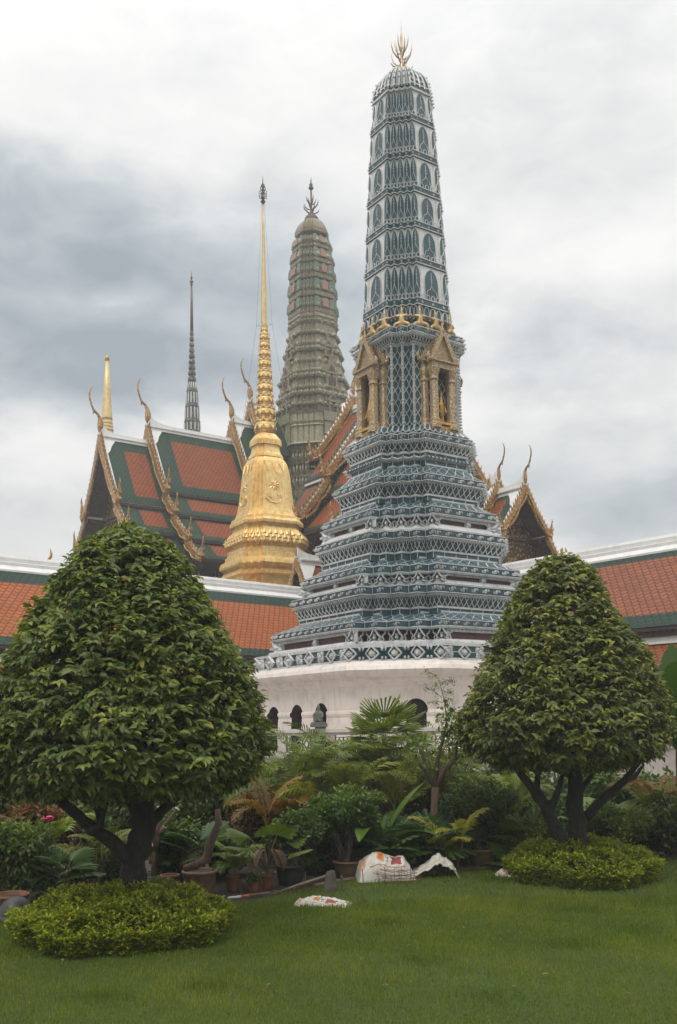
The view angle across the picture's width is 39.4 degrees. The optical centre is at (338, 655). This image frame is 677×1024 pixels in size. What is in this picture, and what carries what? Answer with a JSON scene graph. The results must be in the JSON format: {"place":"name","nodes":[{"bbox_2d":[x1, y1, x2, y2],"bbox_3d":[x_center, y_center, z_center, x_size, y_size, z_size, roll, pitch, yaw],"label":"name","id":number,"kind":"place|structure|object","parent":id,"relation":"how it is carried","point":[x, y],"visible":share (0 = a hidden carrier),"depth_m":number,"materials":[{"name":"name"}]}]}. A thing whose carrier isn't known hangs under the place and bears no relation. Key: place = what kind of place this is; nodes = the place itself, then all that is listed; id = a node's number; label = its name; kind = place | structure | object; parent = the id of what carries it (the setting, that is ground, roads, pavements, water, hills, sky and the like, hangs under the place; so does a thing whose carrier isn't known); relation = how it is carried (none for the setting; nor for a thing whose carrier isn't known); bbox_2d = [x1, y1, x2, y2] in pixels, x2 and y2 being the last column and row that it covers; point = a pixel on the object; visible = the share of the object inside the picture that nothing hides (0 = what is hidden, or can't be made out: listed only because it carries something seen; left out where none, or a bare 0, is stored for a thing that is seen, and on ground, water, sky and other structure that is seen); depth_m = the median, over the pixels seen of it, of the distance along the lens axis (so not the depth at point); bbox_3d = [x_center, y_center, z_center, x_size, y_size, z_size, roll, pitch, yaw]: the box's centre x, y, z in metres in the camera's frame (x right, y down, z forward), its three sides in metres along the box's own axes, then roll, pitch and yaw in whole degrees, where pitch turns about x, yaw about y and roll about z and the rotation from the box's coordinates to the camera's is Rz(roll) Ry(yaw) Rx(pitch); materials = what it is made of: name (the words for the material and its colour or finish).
{"place":"outdoors","nodes":[
{"label":"outdoors","id":0,"kind":"place"},
{"bbox_2d":[101,355,113,432],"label":"gilded spire","id":1,"kind":"structure","parent":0,"point":[107,418],"depth_m":59.07,"materials":[{"name":"gold metal"}]},
{"bbox_2d":[184,271,200,431],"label":"roof spire","id":2,"kind":"structure","parent":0,"point":[192,417],"depth_m":63.16,"materials":[{"name":"grey metal"}]},
{"bbox_2d":[219,178,310,584],"bbox_3d":[-3.013,-10.462,38.828,3.863,19.154,3.863,1,-5,-30],"label":"golden stupa","id":3,"kind":"object","parent":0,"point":[259,546],"visible":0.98,"depth_m":37.73,"materials":[{"name":"gold metal"}]},
{"bbox_2d":[292,376,356,554],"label":"temple hall","id":4,"kind":"structure","parent":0,"point":[316,506],"depth_m":39.85,"materials":[{"name":"orange tile"},{"name":"dark green tile"},{"name":"gold leaf trim"}]},
{"bbox_2d":[0,799,669,914],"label":"ground","id":5,"kind":"structure","parent":0,"point":[220,889],"depth_m":10.18,"materials":[{"name":"brown soil"}]},
{"bbox_2d":[0,793,25,815],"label":"garden shrub","id":6,"kind":"object","parent":5,"relation":"on","point":[3,808],"visible":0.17,"depth_m":11.27,"materials":[{"name":"green plant"}]},
{"bbox_2d":[0,890,29,905],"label":"plant pot","id":7,"kind":"object","parent":5,"relation":"on","point":[5,895],"visible":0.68,"depth_m":8.57,"materials":[{"name":"ceramic"}]},
{"bbox_2d":[0,896,30,922],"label":"rock","id":8,"kind":"object","parent":5,"relation":"on","point":[18,901],"visible":0.52,"depth_m":8.26,"materials":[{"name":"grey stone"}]},
{"bbox_2d":[0,814,58,901],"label":"garden shrub","id":9,"kind":"object","parent":5,"relation":"on","point":[20,846],"visible":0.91,"depth_m":9.12,"materials":[{"name":"green plant"}]},
{"bbox_2d":[0,799,84,852],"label":"garden shrub","id":10,"kind":"object","parent":5,"relation":"on","point":[54,811],"visible":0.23,"depth_m":10.52,"materials":[{"name":"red plant"}]},
{"bbox_2d":[29,852,77,887],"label":"garden shrub","id":11,"kind":"object","parent":5,"relation":"on","point":[52,881],"visible":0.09,"depth_m":9.89,"materials":[{"name":"green plant"}]},
{"bbox_2d":[12,803,95,849],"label":"areca palm","id":12,"kind":"object","parent":5,"relation":"on","point":[57,827],"visible":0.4,"depth_m":10.30,"materials":[{"name":"green plant"}]},
{"bbox_2d":[19,847,104,891],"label":"fan palm","id":13,"kind":"object","parent":5,"relation":"on","point":[81,863],"visible":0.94,"depth_m":9.13,"materials":[{"name":"green plant"}]},
{"bbox_2d":[49,826,130,887],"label":"areca palm","id":14,"kind":"object","parent":5,"relation":"on","point":[98,845],"visible":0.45,"depth_m":9.80,"materials":[{"name":"green plant"}]},
{"bbox_2d":[69,842,120,882],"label":"garden shrub","id":15,"kind":"object","parent":5,"relation":"on","point":[111,870],"visible":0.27,"depth_m":10.11,"materials":[{"name":"green plant"}]},
{"bbox_2d":[72,803,160,845],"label":"garden shrub","id":16,"kind":"object","parent":5,"relation":"on","point":[121,817],"visible":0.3,"depth_m":12.85,"materials":[{"name":"green plant"}]},
{"bbox_2d":[0,554,301,764],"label":"cloister gallery","id":17,"kind":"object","parent":5,"relation":"on","point":[256,616],"depth_m":28.31,"materials":[{"name":"orange tile"}]},
{"bbox_2d":[288,529,321,586],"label":"gate roof","id":18,"kind":"structure","parent":17,"relation":"on","point":[306,566],"depth_m":32.97,"materials":[{"name":"white tile"}]},
{"bbox_2d":[151,806,179,876],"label":"pruned tree","id":19,"kind":"object","parent":5,"relation":"on","point":[160,830],"visible":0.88,"depth_m":10.06,"materials":[{"name":"brown plant"}]},
{"bbox_2d":[159,873,179,884],"bbox_3d":[-1.692,2.296,9.476,0.206,0.196,0.206,-1,-4,0],"label":"plant pot","id":20,"kind":"object","parent":5,"relation":"on","point":[175,876],"visible":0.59,"depth_m":9.44,"materials":[{"name":"ceramic"}]},
{"bbox_2d":[146,810,204,877],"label":"garden shrub","id":21,"kind":"object","parent":5,"relation":"on","point":[183,827],"visible":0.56,"depth_m":10.33,"materials":[{"name":"green plant"}]},
{"bbox_2d":[72,358,297,577],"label":"temple hall","id":22,"kind":"structure","parent":5,"relation":"on","point":[180,488],"depth_m":45.47,"materials":[{"name":"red tile"}]},
{"bbox_2d":[147,821,233,871],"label":"fan palm","id":23,"kind":"object","parent":5,"relation":"on","point":[222,839],"visible":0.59,"depth_m":10.23,"materials":[{"name":"green plant"}]},
{"bbox_2d":[154,793,240,842],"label":"garden shrub","id":24,"kind":"object","parent":5,"relation":"on","point":[204,808],"visible":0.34,"depth_m":12.98,"materials":[{"name":"green plant"}]},
{"bbox_2d":[181,867,217,893],"bbox_3d":[-1.375,2.258,9.389,0.364,0.248,0.364,-1,-4,0],"label":"plant pot","id":25,"kind":"object","parent":5,"relation":"on","point":[205,877],"visible":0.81,"depth_m":9.27,"materials":[{"name":"brown ceramic"}]},
{"bbox_2d":[183,809,221,870],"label":"pruned tree","id":26,"kind":"object","parent":25,"relation":"on","point":[203,860],"visible":1,"depth_m":9.38,"materials":[{"name":"brown plant"}]},
{"bbox_2d":[174,837,250,877],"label":"garden shrub","id":27,"kind":"object","parent":5,"relation":"on","point":[217,849],"visible":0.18,"depth_m":10.39,"materials":[{"name":"green plant"}]},
{"bbox_2d":[225,874,239,891],"bbox_3d":[-1.073,2.313,9.593,0.156,0.157,0.156,-1,-4,0],"label":"plant pot","id":28,"kind":"object","parent":5,"relation":"on","point":[232,882],"visible":1,"depth_m":9.54,"materials":[{"name":"ceramic"}]},
{"bbox_2d":[210,840,265,888],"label":"areca palm","id":29,"kind":"object","parent":5,"relation":"on","point":[241,863],"visible":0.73,"depth_m":9.70,"materials":[{"name":"green plant"}]},
{"bbox_2d":[247,881,259,892],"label":"plant pot","id":30,"kind":"object","parent":5,"relation":"on","point":[253,887],"visible":0.94,"depth_m":9.48,"materials":[{"name":"ceramic"}]},
{"bbox_2d":[246,870,262,883],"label":"garden shrub","id":31,"kind":"object","parent":30,"relation":"on","point":[254,877],"visible":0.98,"depth_m":9.50,"materials":[{"name":"green plant"}]},
{"bbox_2d":[205,755,307,846],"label":"areca palm","id":32,"kind":"object","parent":5,"relation":"on","point":[267,772],"visible":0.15,"depth_m":12.51,"materials":[{"name":"green plant"}]},
{"bbox_2d":[211,771,301,842],"bbox_3d":[-1.210,2.052,13.416,1.682,1.238,1.150,-3,-4,27],"label":"garden shrub","id":33,"kind":"object","parent":5,"relation":"on","point":[233,805],"visible":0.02,"depth_m":13.31,"materials":[{"name":"green plant"}]},
{"bbox_2d":[227,783,304,866],"bbox_3d":[-0.837,2.016,11.224,0.871,0.986,0.773,3,-5,-43],"label":"garden shrub","id":34,"kind":"object","parent":5,"relation":"on","point":[253,824],"visible":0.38,"depth_m":11.07,"materials":[{"name":"green plant"}]},
{"bbox_2d":[259,873,272,889],"bbox_3d":[-0.746,2.322,9.701,0.166,0.145,0.166,-1,-4,0],"label":"plant pot","id":35,"kind":"object","parent":5,"relation":"on","point":[267,880],"visible":0.77,"depth_m":9.64,"materials":[{"name":"ceramic"}]},
{"bbox_2d":[220,823,312,878],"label":"fan palm","id":36,"kind":"object","parent":35,"relation":"in","point":[284,831],"visible":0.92,"depth_m":9.63,"materials":[{"name":"plant"}]},
{"bbox_2d":[226,774,324,861],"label":"areca palm","id":37,"kind":"object","parent":5,"relation":"on","point":[284,803],"visible":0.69,"depth_m":10.87,"materials":[{"name":"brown plant"}]},
{"bbox_2d":[221,742,347,809],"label":"areca palm","id":38,"kind":"object","parent":5,"relation":"on","point":[287,776],"visible":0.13,"depth_m":11.98,"materials":[{"name":"green plant"}]},
{"bbox_2d":[275,862,304,885],"bbox_3d":[-0.509,2.305,9.952,0.324,0.207,0.324,-1,-4,0],"label":"plant pot","id":39,"kind":"object","parent":5,"relation":"on","point":[289,875],"visible":0.71,"depth_m":9.83,"materials":[{"name":"black ceramic"}]},
{"bbox_2d":[259,804,326,865],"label":"garden shrub","id":40,"kind":"object","parent":39,"relation":"in","point":[306,821],"visible":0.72,"depth_m":9.92,"materials":[{"name":"green plant"}]},
{"bbox_2d":[232,728,380,857],"bbox_3d":[-0.572,1.711,12.072,2.364,1.697,1.964,-1,-4,0],"label":"areca palm","id":41,"kind":"object","parent":5,"relation":"on","point":[316,752],"visible":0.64,"depth_m":11.78,"materials":[{"name":"green plant"}]},
{"bbox_2d":[275,180,349,497],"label":"stepped tower","id":42,"kind":"structure","parent":5,"relation":"on","point":[315,387],"depth_m":50.08,"materials":[{"name":"grey tile"}]},
{"bbox_2d":[272,828,357,874],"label":"garden shrub","id":43,"kind":"object","parent":5,"relation":"on","point":[321,858],"visible":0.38,"depth_m":10.62,"materials":[{"name":"green plant"}]},
{"bbox_2d":[244,780,390,852],"bbox_3d":[-0.278,2.011,11.578,1.868,1.024,1.589,-1,-4,0],"label":"areca palm","id":44,"kind":"object","parent":5,"relation":"on","point":[300,789],"visible":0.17,"depth_m":11.26,"materials":[{"name":"green plant"}]},
{"bbox_2d":[264,722,385,773],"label":"areca palm","id":45,"kind":"object","parent":5,"relation":"on","point":[369,737],"visible":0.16,"depth_m":12.74,"materials":[{"name":"green plant"}]},
{"bbox_2d":[271,733,409,828],"bbox_3d":[-0.010,1.815,12.666,1.691,1.553,1.944,-3,-5,28],"label":"areca palm","id":46,"kind":"object","parent":5,"relation":"on","point":[386,760],"visible":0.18,"depth_m":12.43,"materials":[{"name":"green plant"}]},
{"bbox_2d":[332,858,361,878],"bbox_3d":[0.105,2.329,10.303,0.343,0.188,0.343,-1,-4,0],"label":"plant pot","id":47,"kind":"object","parent":5,"relation":"on","point":[346,869],"visible":0.84,"depth_m":10.18,"materials":[{"name":"brown ceramic"}]},
{"bbox_2d":[305,781,386,860],"bbox_3d":[0.013,1.841,10.409,0.935,0.865,0.913,-3,-5,31],"label":"garden shrub","id":48,"kind":"object","parent":47,"relation":"in","point":[353,811],"visible":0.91,"depth_m":10.28,"materials":[{"name":"green plant"}]},
{"bbox_2d":[290,756,404,829],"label":"areca palm","id":49,"kind":"object","parent":5,"relation":"on","point":[360,782],"visible":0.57,"depth_m":11.48,"materials":[{"name":"green plant"}]},
{"bbox_2d":[31,846,666,907],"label":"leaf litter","id":50,"kind":"object","parent":5,"relation":"on","point":[247,880],"visible":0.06,"depth_m":10.39,"materials":[{"name":"brown plant"}]},
{"bbox_2d":[276,728,431,795],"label":"areca palm","id":51,"kind":"object","parent":5,"relation":"on","point":[375,750],"visible":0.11,"depth_m":12.68,"materials":[{"name":"green plant"}]},
{"bbox_2d":[304,783,437,849],"bbox_3d":[0.377,1.950,10.590,1.443,0.976,1.274,1,-4,-25],"label":"paddle leaf plant","id":52,"kind":"object","parent":5,"relation":"on","point":[360,833],"visible":0.42,"depth_m":10.55,"materials":[{"name":"green plant"}]},
{"bbox_2d":[352,815,393,858],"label":"garden shrub","id":53,"kind":"object","parent":5,"relation":"on","point":[383,842],"visible":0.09,"depth_m":10.74,"materials":[{"name":"green plant"}]},
{"bbox_2d":[354,750,415,816],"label":"garden shrub","id":54,"kind":"object","parent":5,"relation":"on","point":[373,785],"visible":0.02,"depth_m":13.57,"materials":[{"name":"green plant"}]},
{"bbox_2d":[338,693,437,816],"bbox_3d":[0.654,1.531,12.518,1.270,2.078,1.311,2,-5,-33],"label":"fan palm","id":55,"kind":"object","parent":5,"relation":"on","point":[399,713],"visible":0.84,"depth_m":12.40,"materials":[{"name":"green plant"}]},
{"bbox_2d":[346,813,434,861],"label":"fan palm","id":56,"kind":"object","parent":5,"relation":"on","point":[378,834],"visible":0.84,"depth_m":10.49,"materials":[{"name":"plant"}]},
{"bbox_2d":[316,722,465,818],"bbox_3d":[0.772,1.730,13.027,2.176,1.749,2.129,-1,-4,0],"label":"areca palm","id":57,"kind":"object","parent":5,"relation":"on","point":[407,742],"visible":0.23,"depth_m":12.89,"materials":[{"name":"green plant"}]},
{"bbox_2d":[325,749,463,815],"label":"areca palm","id":58,"kind":"object","parent":5,"relation":"on","point":[388,788],"visible":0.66,"depth_m":11.95,"materials":[{"name":"green plant"}]},
{"bbox_2d":[250,31,576,747],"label":"stepped tower","id":59,"kind":"structure","parent":5,"relation":"on","point":[406,584],"depth_m":21.98,"materials":[{"name":"blue tile"}]},
{"bbox_2d":[375,751,458,821],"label":"garden shrub","id":60,"kind":"object","parent":5,"relation":"on","point":[417,807],"visible":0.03,"depth_m":13.35,"materials":[{"name":"green plant"}]},
{"bbox_2d":[381,809,475,869],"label":"fan palm","id":61,"kind":"object","parent":5,"relation":"on","point":[449,851],"visible":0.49,"depth_m":10.59,"materials":[{"name":"green plant"}]},
{"bbox_2d":[415,851,448,867],"bbox_3d":[1.093,2.358,11.027,0.461,0.200,0.461,-1,-4,0],"label":"plant pot","id":62,"kind":"object","parent":5,"relation":"on","point":[418,861],"visible":0.06,"depth_m":10.92,"materials":[{"name":"brown ceramic"}]},
{"bbox_2d":[394,689,479,815],"bbox_3d":[1.196,1.396,11.162,1.072,1.967,0.619,-1,-4,0],"label":"frangipani tree","id":63,"kind":"object","parent":62,"relation":"in","point":[436,781],"visible":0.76,"depth_m":11.12,"materials":[{"name":"green plant"}]},
{"bbox_2d":[357,743,506,818],"bbox_3d":[1.206,1.874,12.771,1.802,1.416,1.942,-4,-5,38],"label":"areca palm","id":64,"kind":"object","parent":5,"relation":"on","point":[429,790],"visible":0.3,"depth_m":12.56,"materials":[{"name":"green plant"}]},
{"bbox_2d":[191,726,675,807],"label":"terrace balustrade","id":65,"kind":"object","parent":5,"relation":"on","point":[670,763],"visible":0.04,"depth_m":17.50,"materials":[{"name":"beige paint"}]},
{"bbox_2d":[310,704,327,726],"bbox_3d":[-0.363,1.112,17.365,0.260,0.418,0.210,-2,-4,20],"label":"stone statue","id":66,"kind":"object","parent":65,"relation":"on","point":[318,715],"visible":1,"depth_m":17.31,"materials":[{"name":"grey stone"}]},
{"bbox_2d":[420,666,456,817],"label":"sapling","id":67,"kind":"object","parent":5,"relation":"on","point":[436,685],"visible":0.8,"depth_m":12.29,"materials":[{"name":"green plant"}]},
{"bbox_2d":[427,815,492,864],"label":"garden shrub","id":68,"kind":"object","parent":5,"relation":"on","point":[466,845],"visible":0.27,"depth_m":11.04,"materials":[{"name":"green plant"}]},
{"bbox_2d":[393,752,540,827],"bbox_3d":[1.751,1.873,12.736,2.148,1.396,1.893,-1,-4,0],"label":"areca palm","id":69,"kind":"object","parent":5,"relation":"on","point":[468,769],"visible":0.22,"depth_m":12.74,"materials":[{"name":"green plant"}]},
{"bbox_2d":[460,429,490,508],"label":"temple hall","id":70,"kind":"structure","parent":5,"relation":"on","point":[480,475],"depth_m":32.51,"materials":[{"name":"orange tile"}]},
{"bbox_2d":[427,765,532,822],"bbox_3d":[2.042,1.999,13.465,1.366,1.248,1.662,2,-5,-34],"label":"garden shrub","id":71,"kind":"object","parent":5,"relation":"on","point":[495,771],"visible":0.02,"depth_m":13.29,"materials":[{"name":"green plant"}]},
{"bbox_2d":[482,816,536,860],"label":"garden shrub","id":72,"kind":"object","parent":5,"relation":"on","point":[495,830],"visible":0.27,"depth_m":11.12,"materials":[{"name":"green plant"}]},
{"bbox_2d":[455,770,566,818],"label":"areca palm","id":73,"kind":"object","parent":5,"relation":"on","point":[523,792],"visible":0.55,"depth_m":11.71,"materials":[{"name":"green plant"}]},
{"bbox_2d":[482,444,562,563],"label":"temple hall","id":74,"kind":"structure","parent":5,"relation":"on","point":[526,532],"depth_m":34.03,"materials":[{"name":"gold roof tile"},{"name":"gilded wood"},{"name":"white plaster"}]},
{"bbox_2d":[512,772,567,829],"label":"garden shrub","id":75,"kind":"object","parent":5,"relation":"on","point":[561,801],"visible":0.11,"depth_m":13.51,"materials":[{"name":"green plant"}]},
{"bbox_2d":[502,533,676,731],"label":"cloister gallery","id":76,"kind":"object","parent":5,"relation":"on","point":[639,576],"visible":0.04,"depth_m":23.50,"materials":[{"name":"orange tile"}]},
{"bbox_2d":[557,797,660,829],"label":"paddle leaf plant","id":77,"kind":"object","parent":5,"relation":"on","point":[629,803],"visible":0.11,"depth_m":12.08,"materials":[{"name":"green plant"}]},
{"bbox_2d":[566,771,658,815],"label":"garden shrub","id":78,"kind":"object","parent":5,"relation":"on","point":[596,788],"visible":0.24,"depth_m":13.36,"materials":[{"name":"green plant"}]},
{"bbox_2d":[607,770,676,817],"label":"areca palm","id":79,"kind":"object","parent":5,"relation":"on","point":[636,784],"visible":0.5,"depth_m":12.40,"materials":[{"name":"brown plant"}]},
{"bbox_2d":[620,820,672,855],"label":"garden shrub","id":80,"kind":"object","parent":5,"relation":"on","point":[652,841],"visible":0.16,"depth_m":11.57,"materials":[{"name":"green plant"}]},
{"bbox_2d":[618,765,676,809],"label":"garden shrub","id":81,"kind":"object","parent":5,"relation":"on","point":[645,775],"visible":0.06,"depth_m":13.41,"materials":[{"name":"green plant"}]},
{"bbox_2d":[0,846,676,1023],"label":"lawn","id":82,"kind":"structure","parent":0,"point":[354,1002],"depth_m":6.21,"materials":[{"name":"green plant"}]},
{"bbox_2d":[3,875,236,958],"bbox_3d":[-1.773,2.048,7.625,1.893,0.482,1.800,-1,-4,0],"label":"clipped hedge","id":83,"kind":"object","parent":82,"relation":"on","point":[37,920],"visible":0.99,"depth_m":7.16,"materials":[{"name":"green plant"}]},
{"bbox_2d":[0,519,278,929],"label":"topiary tree","id":84,"kind":"object","parent":82,"relation":"on","point":[136,661],"visible":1,"depth_m":7.30,"materials":[{"name":"green plant"}]},
{"bbox_2d":[271,870,336,895],"bbox_3d":[-0.341,2.252,9.356,0.662,0.223,0.090,1,-4,-21],"label":"hoe","id":85,"kind":"object","parent":82,"relation":"on","point":[329,877],"visible":0.97,"depth_m":9.40,"materials":[{"name":"grey wood"}]},
{"bbox_2d":[292,895,350,907],"bbox_3d":[-0.145,2.262,8.738,0.539,0.088,0.284,-2,-4,9],"label":"plastic sack","id":86,"kind":"object","parent":82,"relation":"on","point":[313,900],"visible":0.77,"depth_m":8.68,"materials":[{"name":"white plastic"}]},
{"bbox_2d":[355,852,414,882],"bbox_3d":[0.498,2.242,10.092,0.639,0.295,0.383,0,-4,-6],"label":"plastic sack","id":87,"kind":"object","parent":82,"relation":"on","point":[370,864],"visible":0.81,"depth_m":9.96,"materials":[{"name":"white plastic"}]},
{"bbox_2d":[373,866,418,883],"bbox_3d":[0.604,2.290,9.858,0.531,0.202,0.182,-1,-4,-4],"label":"wire mesh","id":88,"kind":"object","parent":82,"relation":"on","point":[394,875],"visible":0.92,"depth_m":9.84,"materials":[{"name":"grey metal"}]},
{"bbox_2d":[412,853,459,877],"bbox_3d":[1.007,2.275,10.256,0.585,0.262,0.342,-1,-4,0],"label":"plastic sack","id":89,"kind":"object","parent":82,"relation":"on","point":[435,860],"visible":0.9,"depth_m":10.15,"materials":[{"name":"white plastic"}]},
{"bbox_2d":[407,807,489,871],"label":"areca palm","id":90,"kind":"object","parent":82,"relation":"on","point":[468,823],"visible":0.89,"depth_m":10.52,"materials":[{"name":"green plant"}]},
{"bbox_2d":[467,846,495,866],"bbox_3d":[1.657,2.331,10.888,0.371,0.218,0.371,-1,-4,0],"label":"plant pot","id":91,"kind":"object","parent":82,"relation":"on","point":[481,858],"visible":0.66,"depth_m":10.75,"materials":[{"name":"brown ceramic"}]},
{"bbox_2d":[437,777,519,848],"bbox_3d":[1.638,1.855,11.096,1.072,0.829,0.804,-1,-4,0],"label":"garden shrub","id":92,"kind":"object","parent":91,"relation":"in","point":[466,801],"visible":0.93,"depth_m":10.96,"materials":[{"name":"green plant"}]},
{"bbox_2d":[485,833,549,868],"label":"fan palm","id":93,"kind":"object","parent":82,"relation":"on","point":[499,850],"visible":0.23,"depth_m":10.81,"materials":[{"name":"green plant"}]},
{"bbox_2d":[483,806,567,845],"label":"fan palm","id":94,"kind":"object","parent":82,"relation":"on","point":[518,823],"visible":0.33,"depth_m":11.15,"materials":[{"name":"green plant"}]},
{"bbox_2d":[451,548,676,873],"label":"topiary tree","id":95,"kind":"object","parent":82,"relation":"on","point":[545,669],"visible":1,"depth_m":9.64,"materials":[{"name":"green plant"}]},
{"bbox_2d":[502,813,665,890],"bbox_3d":[2.587,2.043,10.069,1.724,0.676,1.957,-1,-4,0],"label":"clipped hedge","id":96,"kind":"object","parent":82,"relation":"on","point":[625,860],"visible":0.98,"depth_m":9.56,"materials":[{"name":"green plant"}]},
{"bbox_2d":[583,798,656,843],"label":"garden shrub","id":97,"kind":"object","parent":82,"relation":"on","point":[607,820],"visible":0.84,"depth_m":11.15,"materials":[{"name":"green plant"}]},
{"bbox_2d":[614,782,675,817],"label":"areca palm","id":98,"kind":"object","parent":82,"relation":"on","point":[643,794],"visible":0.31,"depth_m":11.89,"materials":[{"name":"green plant"}]},
{"bbox_2d":[639,789,676,855],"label":"garden shrub","id":99,"kind":"object","parent":82,"relation":"on","point":[666,816],"visible":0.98,"depth_m":11.33,"materials":[{"name":"green plant"}]},
{"bbox_2d":[650,643,676,783],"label":"banana plant","id":100,"kind":"object","parent":82,"relation":"on","point":[668,664],"visible":0.27,"depth_m":11.15,"materials":[{"name":"green plant"}]},
{"bbox_2d":[0,0,676,561],"label":"sky","id":101,"kind":"structure","parent":0,"point":[139,139],"materials":[{"name":"grey"}]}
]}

